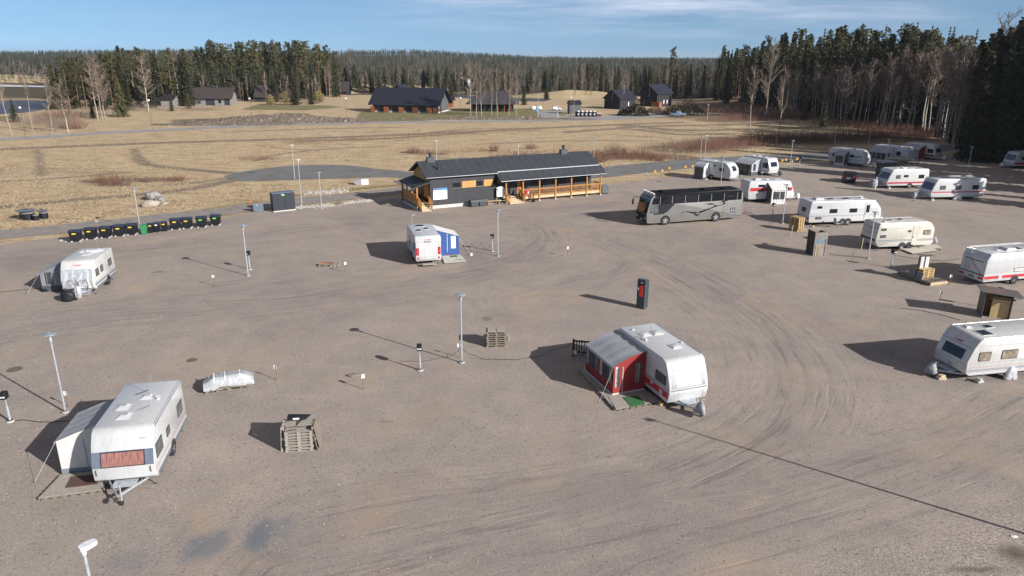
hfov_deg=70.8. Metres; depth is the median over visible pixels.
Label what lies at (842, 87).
birch tree
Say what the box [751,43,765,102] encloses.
spruce tree
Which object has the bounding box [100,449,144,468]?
window
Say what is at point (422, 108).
window
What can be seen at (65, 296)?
covered motor
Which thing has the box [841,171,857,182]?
parked car
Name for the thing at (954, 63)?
pine tree
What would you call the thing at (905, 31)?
spruce tree
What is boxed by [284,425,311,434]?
pallet
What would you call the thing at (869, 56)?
spruce tree
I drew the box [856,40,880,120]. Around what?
spruce tree
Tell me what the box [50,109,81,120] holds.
shrub
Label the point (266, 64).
spruce tree
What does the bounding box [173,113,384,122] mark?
rocky bank
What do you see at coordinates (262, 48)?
spruce tree
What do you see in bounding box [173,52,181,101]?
spruce tree
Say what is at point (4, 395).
power post
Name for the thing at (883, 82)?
birch tree
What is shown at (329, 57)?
pine tree
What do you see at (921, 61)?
birch tree
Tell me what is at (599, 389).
wooden deck
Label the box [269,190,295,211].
cabinet
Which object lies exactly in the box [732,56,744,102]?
pine tree
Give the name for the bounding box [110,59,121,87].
pine tree
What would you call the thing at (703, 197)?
window
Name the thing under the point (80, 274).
window cover
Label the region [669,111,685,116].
pickup
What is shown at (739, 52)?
pine tree
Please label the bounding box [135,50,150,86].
pine tree
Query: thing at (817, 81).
birch tree
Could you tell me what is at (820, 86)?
birch tree
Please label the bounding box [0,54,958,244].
ground
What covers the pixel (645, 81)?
spruce tree
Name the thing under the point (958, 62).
birch tree
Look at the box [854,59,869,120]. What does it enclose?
birch tree
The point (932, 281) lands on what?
pallet platform
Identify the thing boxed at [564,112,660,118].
parking area
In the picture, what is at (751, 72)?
spruce tree
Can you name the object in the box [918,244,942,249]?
wooden deck
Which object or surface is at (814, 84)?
birch tree
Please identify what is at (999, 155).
spruce tree
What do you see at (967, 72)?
birch tree
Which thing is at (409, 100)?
row house
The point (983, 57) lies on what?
spruce tree
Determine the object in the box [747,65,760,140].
birch tree
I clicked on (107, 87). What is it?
birch tree
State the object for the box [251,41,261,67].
pine tree
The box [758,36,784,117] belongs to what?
birch tree
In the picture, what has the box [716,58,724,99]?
spruce tree
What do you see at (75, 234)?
waste container
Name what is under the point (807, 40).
pine tree
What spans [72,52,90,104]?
pine tree
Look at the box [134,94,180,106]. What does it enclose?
grey house
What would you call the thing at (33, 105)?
lake water
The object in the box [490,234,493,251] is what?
power post
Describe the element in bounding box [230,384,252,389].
pallet
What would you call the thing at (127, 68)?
pine tree
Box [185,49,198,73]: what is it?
pine tree
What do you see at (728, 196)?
window
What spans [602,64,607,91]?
pine tree
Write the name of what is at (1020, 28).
spruce tree
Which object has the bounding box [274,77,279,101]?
young conifer
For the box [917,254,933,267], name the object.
shelf unit
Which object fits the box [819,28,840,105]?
spruce tree
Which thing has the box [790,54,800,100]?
spruce tree
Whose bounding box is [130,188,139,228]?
path lamp
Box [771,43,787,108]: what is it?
spruce tree
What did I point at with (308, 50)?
pine tree
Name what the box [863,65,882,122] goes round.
birch tree
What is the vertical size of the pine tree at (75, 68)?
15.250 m
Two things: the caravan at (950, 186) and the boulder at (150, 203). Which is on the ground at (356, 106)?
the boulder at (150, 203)
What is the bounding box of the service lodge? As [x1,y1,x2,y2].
[399,145,606,211]
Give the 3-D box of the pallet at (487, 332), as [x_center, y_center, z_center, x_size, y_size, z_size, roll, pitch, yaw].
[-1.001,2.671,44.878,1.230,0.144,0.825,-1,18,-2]
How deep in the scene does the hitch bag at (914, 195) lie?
91.89 m
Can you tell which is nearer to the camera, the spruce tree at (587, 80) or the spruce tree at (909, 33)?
the spruce tree at (909, 33)
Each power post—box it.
[0,391,13,422]
[246,251,251,269]
[417,343,422,371]
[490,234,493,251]
[889,249,896,267]
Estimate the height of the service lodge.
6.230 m
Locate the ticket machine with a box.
[636,278,648,309]
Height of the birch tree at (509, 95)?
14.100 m
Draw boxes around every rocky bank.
[151,119,295,125]
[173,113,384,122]
[396,116,590,119]
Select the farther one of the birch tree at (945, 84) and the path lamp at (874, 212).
the birch tree at (945, 84)
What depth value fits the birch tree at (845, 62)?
201.97 m
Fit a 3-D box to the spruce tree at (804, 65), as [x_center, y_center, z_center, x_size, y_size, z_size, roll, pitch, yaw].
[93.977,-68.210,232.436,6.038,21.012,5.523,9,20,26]
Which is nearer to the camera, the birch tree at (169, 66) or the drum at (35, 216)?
the drum at (35, 216)
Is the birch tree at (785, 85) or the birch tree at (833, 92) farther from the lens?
the birch tree at (785, 85)
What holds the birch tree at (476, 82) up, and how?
on the ground at (356, 106)
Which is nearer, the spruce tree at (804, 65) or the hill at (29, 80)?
the spruce tree at (804, 65)
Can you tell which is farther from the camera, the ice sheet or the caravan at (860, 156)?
the ice sheet
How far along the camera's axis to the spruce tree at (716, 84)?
320.27 m
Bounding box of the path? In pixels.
[0,186,413,238]
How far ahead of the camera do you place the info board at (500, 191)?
87.99 m
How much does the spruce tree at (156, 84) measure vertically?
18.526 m
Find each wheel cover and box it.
[952,194,961,199]
[1003,366,1017,379]
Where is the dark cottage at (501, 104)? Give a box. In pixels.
[466,91,518,111]
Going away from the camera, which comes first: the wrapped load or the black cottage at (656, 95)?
the wrapped load
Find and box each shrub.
[31,109,58,120]
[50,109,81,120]
[60,116,88,129]
[90,169,124,186]
[116,175,132,185]
[169,174,184,181]
[488,144,499,151]
[525,142,536,148]
[592,149,608,162]
[604,143,626,155]
[630,146,650,156]
[653,149,667,161]
[692,139,715,149]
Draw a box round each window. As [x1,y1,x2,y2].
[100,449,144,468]
[155,434,163,457]
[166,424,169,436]
[176,399,182,417]
[406,106,410,111]
[420,106,424,111]
[452,182,460,188]
[476,180,482,186]
[649,205,658,213]
[655,369,665,385]
[660,196,672,204]
[673,195,684,202]
[676,371,701,387]
[685,195,698,202]
[699,194,711,201]
[712,193,724,200]
[724,192,737,199]
[770,162,776,166]
[829,209,837,212]
[849,208,857,212]
[879,171,890,178]
[921,181,934,189]
[923,230,930,234]
[941,339,967,359]
[978,352,991,361]
[1001,349,1018,358]
[1005,154,1016,160]
[1014,267,1023,271]
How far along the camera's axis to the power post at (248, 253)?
60.51 m
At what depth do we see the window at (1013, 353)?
40.08 m
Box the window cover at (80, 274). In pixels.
[62,269,93,287]
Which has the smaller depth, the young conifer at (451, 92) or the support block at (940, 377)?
the support block at (940, 377)
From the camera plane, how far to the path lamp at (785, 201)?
77.40 m
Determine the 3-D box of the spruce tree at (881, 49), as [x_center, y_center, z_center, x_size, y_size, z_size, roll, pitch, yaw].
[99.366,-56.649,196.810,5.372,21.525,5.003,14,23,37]
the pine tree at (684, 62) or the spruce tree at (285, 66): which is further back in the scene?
the pine tree at (684, 62)
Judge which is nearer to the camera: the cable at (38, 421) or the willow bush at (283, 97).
the cable at (38, 421)
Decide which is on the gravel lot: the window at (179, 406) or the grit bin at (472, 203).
the grit bin at (472, 203)
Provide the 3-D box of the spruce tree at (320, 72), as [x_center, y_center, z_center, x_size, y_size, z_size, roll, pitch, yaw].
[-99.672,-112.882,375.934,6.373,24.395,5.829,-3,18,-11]
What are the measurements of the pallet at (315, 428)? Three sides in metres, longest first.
1.230 x 0.825 x 0.144 m
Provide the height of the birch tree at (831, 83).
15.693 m
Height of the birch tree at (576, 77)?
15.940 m
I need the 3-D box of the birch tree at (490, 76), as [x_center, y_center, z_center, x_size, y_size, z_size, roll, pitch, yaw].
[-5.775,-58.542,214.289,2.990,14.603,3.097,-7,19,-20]
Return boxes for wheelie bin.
[139,224,148,233]
[147,222,154,232]
[153,222,160,231]
[160,221,168,230]
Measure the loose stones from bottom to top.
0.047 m
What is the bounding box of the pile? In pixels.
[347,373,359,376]
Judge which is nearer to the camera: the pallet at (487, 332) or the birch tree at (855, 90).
the pallet at (487, 332)
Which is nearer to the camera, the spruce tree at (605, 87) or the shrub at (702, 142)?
the shrub at (702, 142)
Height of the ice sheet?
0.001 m
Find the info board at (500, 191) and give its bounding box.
[496,186,503,203]
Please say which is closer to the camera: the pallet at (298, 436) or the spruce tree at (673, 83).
the pallet at (298, 436)
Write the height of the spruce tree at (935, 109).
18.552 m
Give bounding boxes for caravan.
[61,238,115,299]
[91,373,186,505]
[407,214,440,264]
[619,323,707,416]
[698,159,741,181]
[740,172,796,201]
[745,154,780,175]
[797,196,884,224]
[828,146,873,166]
[860,217,934,250]
[874,144,919,163]
[877,166,929,187]
[906,142,943,159]
[916,175,986,199]
[927,319,1023,381]
[959,242,1023,283]
[1002,150,1023,168]
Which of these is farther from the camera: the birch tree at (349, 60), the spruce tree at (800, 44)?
the birch tree at (349, 60)
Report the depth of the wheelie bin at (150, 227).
72.87 m
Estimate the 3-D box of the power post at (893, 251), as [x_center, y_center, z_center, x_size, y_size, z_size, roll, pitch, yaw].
[32.671,-2.530,61.822,0.400,1.630,0.428,-5,19,-16]
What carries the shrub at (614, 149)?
on the ground at (356, 106)
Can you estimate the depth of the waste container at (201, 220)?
75.17 m
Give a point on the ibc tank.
(604, 188)
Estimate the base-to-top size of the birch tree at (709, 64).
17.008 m
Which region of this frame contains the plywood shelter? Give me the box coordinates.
[976,284,1023,319]
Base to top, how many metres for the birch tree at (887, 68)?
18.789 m
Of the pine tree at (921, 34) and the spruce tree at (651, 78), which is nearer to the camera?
the pine tree at (921, 34)
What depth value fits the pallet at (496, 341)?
44.75 m
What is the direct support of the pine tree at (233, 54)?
on the ground at (356, 106)
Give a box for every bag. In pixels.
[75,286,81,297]
[911,192,916,198]
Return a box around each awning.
[26,255,69,293]
[33,398,114,482]
[432,225,470,254]
[567,329,646,401]
[694,161,708,180]
[735,156,761,176]
[766,182,790,203]
[829,150,848,165]
[868,146,893,161]
[903,143,925,159]
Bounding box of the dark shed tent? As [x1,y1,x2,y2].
[875,160,897,174]
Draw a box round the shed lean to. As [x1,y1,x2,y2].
[448,96,454,106]
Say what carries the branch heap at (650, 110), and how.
on the parking area at (611, 116)
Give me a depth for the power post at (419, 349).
41.19 m
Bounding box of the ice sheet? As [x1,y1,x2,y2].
[0,84,44,86]
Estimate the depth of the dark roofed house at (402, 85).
354.99 m
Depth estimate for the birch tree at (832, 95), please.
205.63 m
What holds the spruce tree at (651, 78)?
on the ground at (356, 106)
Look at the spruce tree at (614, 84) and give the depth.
392.03 m
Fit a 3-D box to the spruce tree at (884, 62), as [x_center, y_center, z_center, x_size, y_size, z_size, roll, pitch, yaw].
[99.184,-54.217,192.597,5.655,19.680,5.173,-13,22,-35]
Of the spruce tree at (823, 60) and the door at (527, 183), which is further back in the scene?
the spruce tree at (823, 60)
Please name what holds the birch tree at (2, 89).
on the ground at (356, 106)
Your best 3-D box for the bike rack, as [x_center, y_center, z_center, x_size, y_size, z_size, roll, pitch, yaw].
[-32.211,-0.176,53.630,1.581,1.283,0.732,-2,18,-8]
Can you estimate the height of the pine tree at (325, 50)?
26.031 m
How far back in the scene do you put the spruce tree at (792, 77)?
242.41 m
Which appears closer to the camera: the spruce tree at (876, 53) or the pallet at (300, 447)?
the pallet at (300, 447)
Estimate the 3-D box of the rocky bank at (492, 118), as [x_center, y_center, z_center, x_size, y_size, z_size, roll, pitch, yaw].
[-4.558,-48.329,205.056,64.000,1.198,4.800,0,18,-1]
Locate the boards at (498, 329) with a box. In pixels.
[487,326,505,331]
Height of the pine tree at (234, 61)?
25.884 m
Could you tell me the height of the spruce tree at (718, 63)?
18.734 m
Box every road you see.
[0,112,723,140]
[394,144,959,186]
[534,110,567,120]
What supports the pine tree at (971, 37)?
on the ground at (356, 106)
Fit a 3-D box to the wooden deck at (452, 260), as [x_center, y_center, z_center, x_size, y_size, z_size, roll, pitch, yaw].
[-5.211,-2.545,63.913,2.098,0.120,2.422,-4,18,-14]
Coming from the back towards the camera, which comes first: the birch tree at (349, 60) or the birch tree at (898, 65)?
the birch tree at (349, 60)
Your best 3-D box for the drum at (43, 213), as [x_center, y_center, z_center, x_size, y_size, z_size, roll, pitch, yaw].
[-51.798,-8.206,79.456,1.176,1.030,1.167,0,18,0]
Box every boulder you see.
[141,200,159,207]
[145,190,160,199]
[155,196,165,201]
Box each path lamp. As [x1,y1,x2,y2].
[42,332,68,413]
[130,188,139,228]
[238,224,249,275]
[316,172,322,208]
[455,293,465,363]
[495,209,500,256]
[781,184,788,223]
[866,211,878,258]
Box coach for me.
[632,186,742,224]
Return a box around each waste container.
[68,229,82,242]
[83,227,97,239]
[98,225,111,238]
[112,224,125,236]
[124,222,137,235]
[169,217,180,229]
[180,216,192,228]
[195,215,206,227]
[209,214,220,225]
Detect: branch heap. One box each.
[616,98,649,115]
[646,105,669,112]
[662,96,708,115]
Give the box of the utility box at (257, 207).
[252,203,263,211]
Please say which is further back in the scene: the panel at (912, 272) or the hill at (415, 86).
the hill at (415, 86)
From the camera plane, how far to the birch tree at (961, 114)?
132.81 m
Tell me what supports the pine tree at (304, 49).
on the ground at (356, 106)
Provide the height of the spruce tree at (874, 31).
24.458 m
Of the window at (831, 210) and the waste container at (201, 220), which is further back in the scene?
the window at (831, 210)
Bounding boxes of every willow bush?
[264,94,275,104]
[277,91,291,104]
[312,91,324,102]
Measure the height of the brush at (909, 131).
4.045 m
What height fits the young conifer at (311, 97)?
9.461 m
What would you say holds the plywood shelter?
on the gravel lot
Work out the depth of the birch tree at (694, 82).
367.05 m
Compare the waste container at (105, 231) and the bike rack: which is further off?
the waste container at (105, 231)
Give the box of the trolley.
[287,414,310,430]
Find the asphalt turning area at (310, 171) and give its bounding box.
[225,165,413,180]
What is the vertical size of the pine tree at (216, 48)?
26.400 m
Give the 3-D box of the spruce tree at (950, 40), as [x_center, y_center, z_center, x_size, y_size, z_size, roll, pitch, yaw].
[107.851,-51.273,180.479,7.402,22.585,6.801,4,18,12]
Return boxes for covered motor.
[59,290,75,301]
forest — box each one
[0,48,719,90]
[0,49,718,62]
[60,22,978,99]
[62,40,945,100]
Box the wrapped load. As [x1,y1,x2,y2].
[203,369,253,391]
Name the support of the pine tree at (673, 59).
on the ground at (356, 106)
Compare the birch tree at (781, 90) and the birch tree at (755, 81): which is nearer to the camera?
the birch tree at (755, 81)
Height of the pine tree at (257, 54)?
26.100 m
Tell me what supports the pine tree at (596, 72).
on the ground at (356, 106)
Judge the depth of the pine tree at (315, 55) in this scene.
395.33 m
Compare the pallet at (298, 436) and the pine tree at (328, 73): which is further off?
the pine tree at (328, 73)
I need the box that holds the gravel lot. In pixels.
[0,155,1023,575]
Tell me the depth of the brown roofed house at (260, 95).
278.10 m
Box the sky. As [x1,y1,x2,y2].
[0,0,1023,57]
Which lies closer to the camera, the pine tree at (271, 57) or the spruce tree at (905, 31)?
the spruce tree at (905, 31)
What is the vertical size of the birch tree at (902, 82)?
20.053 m
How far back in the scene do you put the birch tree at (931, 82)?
169.11 m
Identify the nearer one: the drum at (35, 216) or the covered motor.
the covered motor
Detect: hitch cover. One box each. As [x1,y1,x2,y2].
[693,402,704,415]
[924,362,937,374]
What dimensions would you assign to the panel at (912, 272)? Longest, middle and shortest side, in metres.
0.620 x 0.550 x 0.100 m
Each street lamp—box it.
[77,538,97,575]
[296,159,301,206]
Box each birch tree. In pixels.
[0,76,11,134]
[16,61,33,134]
[39,65,53,134]
[50,81,74,132]
[80,54,110,119]
[80,59,100,120]
[85,58,106,120]
[133,55,154,111]
[165,48,178,94]
[326,64,330,99]
[343,47,354,70]
[461,61,476,115]
[472,63,478,115]
[474,63,487,115]
[488,69,494,115]
[491,67,498,115]
[503,69,515,106]
[512,69,520,115]
[574,65,578,86]
[692,71,697,93]
[695,64,702,94]
[707,61,713,86]
[709,62,713,86]
[742,68,748,100]
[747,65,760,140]
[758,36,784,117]
[775,66,790,135]
[781,69,789,105]
[781,83,792,108]
[785,70,795,106]
[787,65,802,110]
[792,77,802,102]
[810,66,820,113]
[811,63,825,114]
[811,72,822,111]
[815,68,824,111]
[816,73,829,113]
[826,71,842,116]
[827,64,835,117]
[827,75,838,116]
[829,71,837,116]
[832,70,841,117]
[834,64,859,130]
[834,65,851,117]
[836,60,847,118]
[838,73,850,119]
[843,70,856,119]
[850,62,861,118]
[852,70,865,124]
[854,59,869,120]
[858,61,875,121]
[862,57,879,128]
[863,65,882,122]
[872,60,885,120]
[874,70,885,122]
[879,58,896,122]
[879,69,895,120]
[880,51,895,123]
[881,52,915,124]
[883,54,904,124]
[883,57,899,127]
[889,59,905,118]
[892,75,902,125]
[894,46,919,123]
[900,60,915,125]
[904,50,931,125]
[907,56,924,125]
[908,52,928,125]
[912,45,944,128]
[916,51,945,130]
[922,43,958,131]
[925,49,945,127]
[934,43,956,133]
[934,56,963,138]
[936,37,978,142]
[938,47,955,135]
[939,47,967,141]
[940,53,966,137]
[942,35,979,144]
[948,90,968,153]
[949,46,977,145]
[956,86,970,150]
[977,6,1022,88]
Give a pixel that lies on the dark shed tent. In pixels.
(884, 163)
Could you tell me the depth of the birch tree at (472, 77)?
211.06 m
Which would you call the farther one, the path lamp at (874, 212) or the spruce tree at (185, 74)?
the spruce tree at (185, 74)
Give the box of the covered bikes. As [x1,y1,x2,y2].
[869,179,878,187]
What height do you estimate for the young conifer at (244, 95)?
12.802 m
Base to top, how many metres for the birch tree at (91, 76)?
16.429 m
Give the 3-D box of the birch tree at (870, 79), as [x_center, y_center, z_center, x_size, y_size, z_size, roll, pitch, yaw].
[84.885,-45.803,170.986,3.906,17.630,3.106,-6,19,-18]
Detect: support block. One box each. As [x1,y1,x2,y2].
[936,374,946,379]
[974,377,983,383]
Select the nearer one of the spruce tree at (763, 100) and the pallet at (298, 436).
the pallet at (298, 436)
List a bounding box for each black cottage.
[602,89,637,109]
[639,84,673,106]
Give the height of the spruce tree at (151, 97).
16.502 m
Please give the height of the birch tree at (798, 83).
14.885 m
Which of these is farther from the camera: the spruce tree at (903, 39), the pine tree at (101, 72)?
the pine tree at (101, 72)
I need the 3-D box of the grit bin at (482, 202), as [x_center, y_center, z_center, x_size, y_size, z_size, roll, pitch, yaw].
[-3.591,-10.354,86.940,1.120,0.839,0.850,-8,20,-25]
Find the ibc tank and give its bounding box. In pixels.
[599,184,608,193]
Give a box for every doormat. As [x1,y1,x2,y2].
[65,474,97,487]
[623,396,644,406]
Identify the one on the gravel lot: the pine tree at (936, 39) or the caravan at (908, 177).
the caravan at (908, 177)
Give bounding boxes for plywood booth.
[805,228,827,255]
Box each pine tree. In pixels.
[44,64,56,95]
[53,55,74,108]
[68,60,79,105]
[69,61,80,107]
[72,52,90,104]
[74,67,88,107]
[92,60,106,85]
[99,54,113,106]
[104,52,120,103]
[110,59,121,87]
[114,47,132,81]
[124,49,135,100]
[132,46,143,68]
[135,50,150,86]
[143,55,151,82]
[151,56,168,94]
[160,51,177,93]
[181,53,193,81]
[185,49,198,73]
[192,46,200,72]
[204,39,216,66]
[207,42,224,72]
[215,43,227,68]
[223,43,239,73]
[227,48,239,71]
[232,41,240,65]
[235,41,247,66]
[241,46,252,72]
[244,40,260,75]
[244,42,254,77]
[250,43,263,76]
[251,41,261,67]
[258,41,267,64]
[266,39,285,72]
[266,43,276,68]
[282,41,293,66]
[290,39,298,62]
[290,40,302,69]
[295,46,307,75]
[298,42,312,72]
[302,40,313,65]
[310,56,317,71]
[312,44,319,80]
[312,44,324,89]
[321,45,332,89]
[322,61,333,96]
[324,53,332,94]
[331,51,341,76]
[335,60,342,90]
[587,63,594,77]
[594,66,598,82]
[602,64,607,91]
[652,68,656,81]
[659,64,666,82]
[669,46,678,90]
[678,64,685,95]
[681,60,687,93]
[696,61,705,95]
[705,64,710,91]
[731,49,744,99]
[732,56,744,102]
[737,44,750,96]
[739,46,752,98]
[762,35,772,58]
[764,52,779,104]
[776,42,782,75]
[784,42,799,105]
[789,28,811,69]
[795,35,814,71]
[808,46,820,76]
[813,40,830,70]
[826,40,848,113]
[832,32,850,110]
[839,32,855,61]
[850,47,866,119]
[853,28,874,58]
[873,27,891,47]
[885,44,903,119]
[894,36,920,124]
[896,22,916,55]
[907,28,927,91]
[914,41,933,122]
[916,32,943,103]
[918,30,940,57]
[925,27,940,65]
[927,41,948,88]
[938,46,956,80]
[945,46,968,97]
[958,35,977,48]
[979,33,1007,56]
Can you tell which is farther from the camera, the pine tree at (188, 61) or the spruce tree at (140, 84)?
the pine tree at (188, 61)
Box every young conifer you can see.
[8,99,20,122]
[89,103,96,118]
[112,76,129,116]
[169,97,174,110]
[185,93,191,108]
[241,72,247,100]
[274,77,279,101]
[289,76,301,104]
[307,80,314,104]
[449,79,454,96]
[521,86,526,104]
[543,82,549,98]
[799,98,808,119]
[819,101,828,127]
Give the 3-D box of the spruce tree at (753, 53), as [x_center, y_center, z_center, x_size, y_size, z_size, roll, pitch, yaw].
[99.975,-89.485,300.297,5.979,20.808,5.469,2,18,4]
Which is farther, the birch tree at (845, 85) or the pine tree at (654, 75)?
the pine tree at (654, 75)
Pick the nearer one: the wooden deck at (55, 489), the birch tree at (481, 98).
the wooden deck at (55, 489)
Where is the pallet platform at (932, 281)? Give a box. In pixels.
[897,270,947,285]
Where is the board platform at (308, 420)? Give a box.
[285,415,315,426]
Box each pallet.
[205,388,229,393]
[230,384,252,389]
[280,419,285,450]
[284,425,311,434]
[284,428,312,438]
[284,430,313,440]
[285,433,314,443]
[285,438,313,446]
[285,446,312,451]
[286,440,314,449]
[311,418,322,449]
[318,262,333,266]
[330,261,340,266]
[486,328,505,333]
[486,334,505,338]
[486,339,505,342]
[486,342,505,347]
[487,332,506,336]
[487,337,506,340]
[487,341,506,344]
[790,215,804,218]
[915,267,934,271]
[915,269,934,272]
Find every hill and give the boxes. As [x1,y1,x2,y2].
[0,74,60,82]
[330,87,367,93]
[351,83,477,93]
[512,90,639,98]
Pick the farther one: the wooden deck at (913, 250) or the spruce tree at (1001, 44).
the spruce tree at (1001, 44)
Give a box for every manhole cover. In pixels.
[6,366,22,371]
[187,358,196,361]
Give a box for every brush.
[0,102,222,130]
[73,128,661,183]
[570,99,944,161]
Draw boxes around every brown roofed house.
[192,85,239,105]
[253,85,296,101]
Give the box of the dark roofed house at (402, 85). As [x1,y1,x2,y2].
[395,84,409,87]
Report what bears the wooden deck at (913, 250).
on the gravel lot
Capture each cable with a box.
[14,419,68,421]
[462,343,571,359]
[902,308,958,319]
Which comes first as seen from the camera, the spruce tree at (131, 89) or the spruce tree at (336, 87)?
the spruce tree at (131, 89)
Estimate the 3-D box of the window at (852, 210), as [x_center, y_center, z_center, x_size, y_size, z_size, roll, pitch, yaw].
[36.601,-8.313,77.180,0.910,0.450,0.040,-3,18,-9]
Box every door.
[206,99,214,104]
[224,99,229,104]
[421,186,423,199]
[524,180,530,193]
[545,178,551,191]
[565,177,572,189]
[863,203,871,219]
[911,226,919,244]
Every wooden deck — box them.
[38,471,106,500]
[441,255,466,263]
[579,367,612,407]
[608,389,659,410]
[902,246,936,254]
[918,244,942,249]
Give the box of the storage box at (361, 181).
[354,179,368,184]
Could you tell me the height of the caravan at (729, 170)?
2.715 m
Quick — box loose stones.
[0,298,1023,575]
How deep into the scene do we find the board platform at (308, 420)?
33.12 m
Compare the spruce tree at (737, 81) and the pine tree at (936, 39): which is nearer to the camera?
the pine tree at (936, 39)
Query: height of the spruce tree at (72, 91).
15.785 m
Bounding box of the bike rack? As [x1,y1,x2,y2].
[67,277,92,293]
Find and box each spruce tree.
[46,80,55,109]
[49,64,60,109]
[54,68,65,108]
[65,62,78,108]
[67,58,80,103]
[70,57,83,99]
[75,57,85,99]
[82,60,88,99]
[84,58,97,105]
[94,57,109,109]
[98,53,115,105]
[107,66,116,101]
[115,46,133,106]
[118,54,133,109]
[121,49,133,98]
[134,48,147,101]
[134,61,142,103]
[144,58,157,107]
[149,52,159,92]
[152,54,164,96]
[159,61,166,93]
[164,57,170,93]
[166,47,176,93]
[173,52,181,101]
[176,54,186,105]
[180,49,197,105]
[200,47,208,80]
[240,45,246,69]
[261,42,269,80]
[263,42,270,82]
[278,42,282,65]
[283,53,288,81]
[286,42,295,84]
[318,48,327,93]
[321,57,328,95]
[331,53,341,96]
[576,65,580,89]
[583,62,590,90]
[589,64,595,90]
[598,63,602,91]
[603,70,607,91]
[612,67,615,89]
[616,67,619,88]
[633,70,639,96]
[638,74,640,95]
[642,69,646,88]
[646,66,650,85]
[649,67,652,83]
[668,66,672,89]
[670,67,675,96]
[674,66,678,94]
[682,66,688,97]
[688,64,692,95]
[699,65,705,97]
[711,70,719,100]
[712,59,720,88]
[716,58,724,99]
[720,65,730,103]
[721,54,734,98]
[731,53,737,96]
[736,52,743,92]
[737,57,748,102]
[746,48,755,94]
[746,57,755,101]
[747,67,759,103]
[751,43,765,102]
[757,40,770,99]
[757,48,772,107]
[768,50,776,102]
[771,36,788,102]
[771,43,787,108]
[776,34,783,86]
[782,43,797,105]
[787,33,796,69]
[790,44,808,108]
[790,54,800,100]
[795,27,803,68]
[799,54,814,111]
[808,68,819,111]
[812,53,825,105]
[813,46,818,78]
[815,40,835,114]
[818,44,837,112]
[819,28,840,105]
[820,41,829,93]
[834,52,854,119]
[835,35,851,110]
[836,47,859,115]
[839,26,843,51]
[839,30,861,110]
[846,28,858,69]
[850,37,867,115]
[850,45,874,119]
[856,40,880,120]
[866,28,876,57]
[869,40,883,116]
[869,48,889,122]
[873,30,880,52]
[877,34,896,119]
[881,41,886,60]
[885,30,912,118]
[886,29,908,118]
[886,35,905,119]
[886,55,906,121]
[892,42,917,125]
[905,43,939,127]
[908,30,927,114]
[923,54,948,129]
[930,51,958,128]
[932,36,953,103]
[941,45,968,134]
[943,48,980,141]
[945,49,976,141]
[949,42,989,144]
[952,37,1000,162]
[954,34,1003,154]
[955,47,988,145]
[961,35,1006,159]
[963,49,990,141]
[978,33,1020,162]
[978,39,985,61]
[983,28,1023,161]
[985,41,1023,161]
[988,25,1023,161]
[996,28,1003,36]
[998,36,1012,91]
[1001,62,1023,162]
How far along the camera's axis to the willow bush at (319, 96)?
268.85 m
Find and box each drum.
[15,208,35,219]
[32,214,39,220]
[36,209,48,218]
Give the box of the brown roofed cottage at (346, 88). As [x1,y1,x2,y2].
[333,81,352,94]
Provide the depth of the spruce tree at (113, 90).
263.75 m
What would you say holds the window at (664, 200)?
in the coach
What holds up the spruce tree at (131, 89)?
on the ground at (356, 106)
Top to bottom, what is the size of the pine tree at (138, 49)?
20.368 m
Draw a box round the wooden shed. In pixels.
[567,100,581,113]
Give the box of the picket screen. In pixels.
[572,338,589,356]
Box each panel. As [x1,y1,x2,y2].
[908,269,916,276]
[915,271,923,279]
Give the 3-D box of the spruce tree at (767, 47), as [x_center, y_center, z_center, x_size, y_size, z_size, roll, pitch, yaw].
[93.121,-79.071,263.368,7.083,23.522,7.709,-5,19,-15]
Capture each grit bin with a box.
[468,199,478,206]
[478,199,487,205]
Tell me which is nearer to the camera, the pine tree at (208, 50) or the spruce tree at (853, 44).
the spruce tree at (853, 44)
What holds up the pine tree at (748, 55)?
on the ground at (356, 106)
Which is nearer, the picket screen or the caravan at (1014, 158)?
the picket screen
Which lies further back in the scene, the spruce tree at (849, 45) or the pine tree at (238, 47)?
the pine tree at (238, 47)
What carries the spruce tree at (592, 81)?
on the ground at (356, 106)
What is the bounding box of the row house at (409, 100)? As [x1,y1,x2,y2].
[368,87,452,113]
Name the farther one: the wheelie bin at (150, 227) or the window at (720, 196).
the window at (720, 196)
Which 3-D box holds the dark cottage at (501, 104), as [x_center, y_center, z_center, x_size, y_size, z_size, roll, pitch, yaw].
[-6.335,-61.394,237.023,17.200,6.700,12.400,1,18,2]
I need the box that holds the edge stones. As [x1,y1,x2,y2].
[59,187,400,241]
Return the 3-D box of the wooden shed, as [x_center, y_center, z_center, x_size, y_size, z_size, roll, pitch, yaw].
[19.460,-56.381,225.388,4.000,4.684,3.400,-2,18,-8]
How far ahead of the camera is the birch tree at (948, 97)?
149.17 m
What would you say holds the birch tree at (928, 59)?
on the ground at (356, 106)
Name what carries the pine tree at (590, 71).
on the ground at (356, 106)
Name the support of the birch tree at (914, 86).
on the ground at (356, 106)
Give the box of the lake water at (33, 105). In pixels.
[0,100,47,113]
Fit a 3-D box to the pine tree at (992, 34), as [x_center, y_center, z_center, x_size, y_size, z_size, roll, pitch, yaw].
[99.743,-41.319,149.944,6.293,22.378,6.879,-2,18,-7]
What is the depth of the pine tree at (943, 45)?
175.20 m
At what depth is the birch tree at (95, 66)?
194.73 m
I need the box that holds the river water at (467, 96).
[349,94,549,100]
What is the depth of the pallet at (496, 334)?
44.56 m
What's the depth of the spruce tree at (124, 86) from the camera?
231.67 m

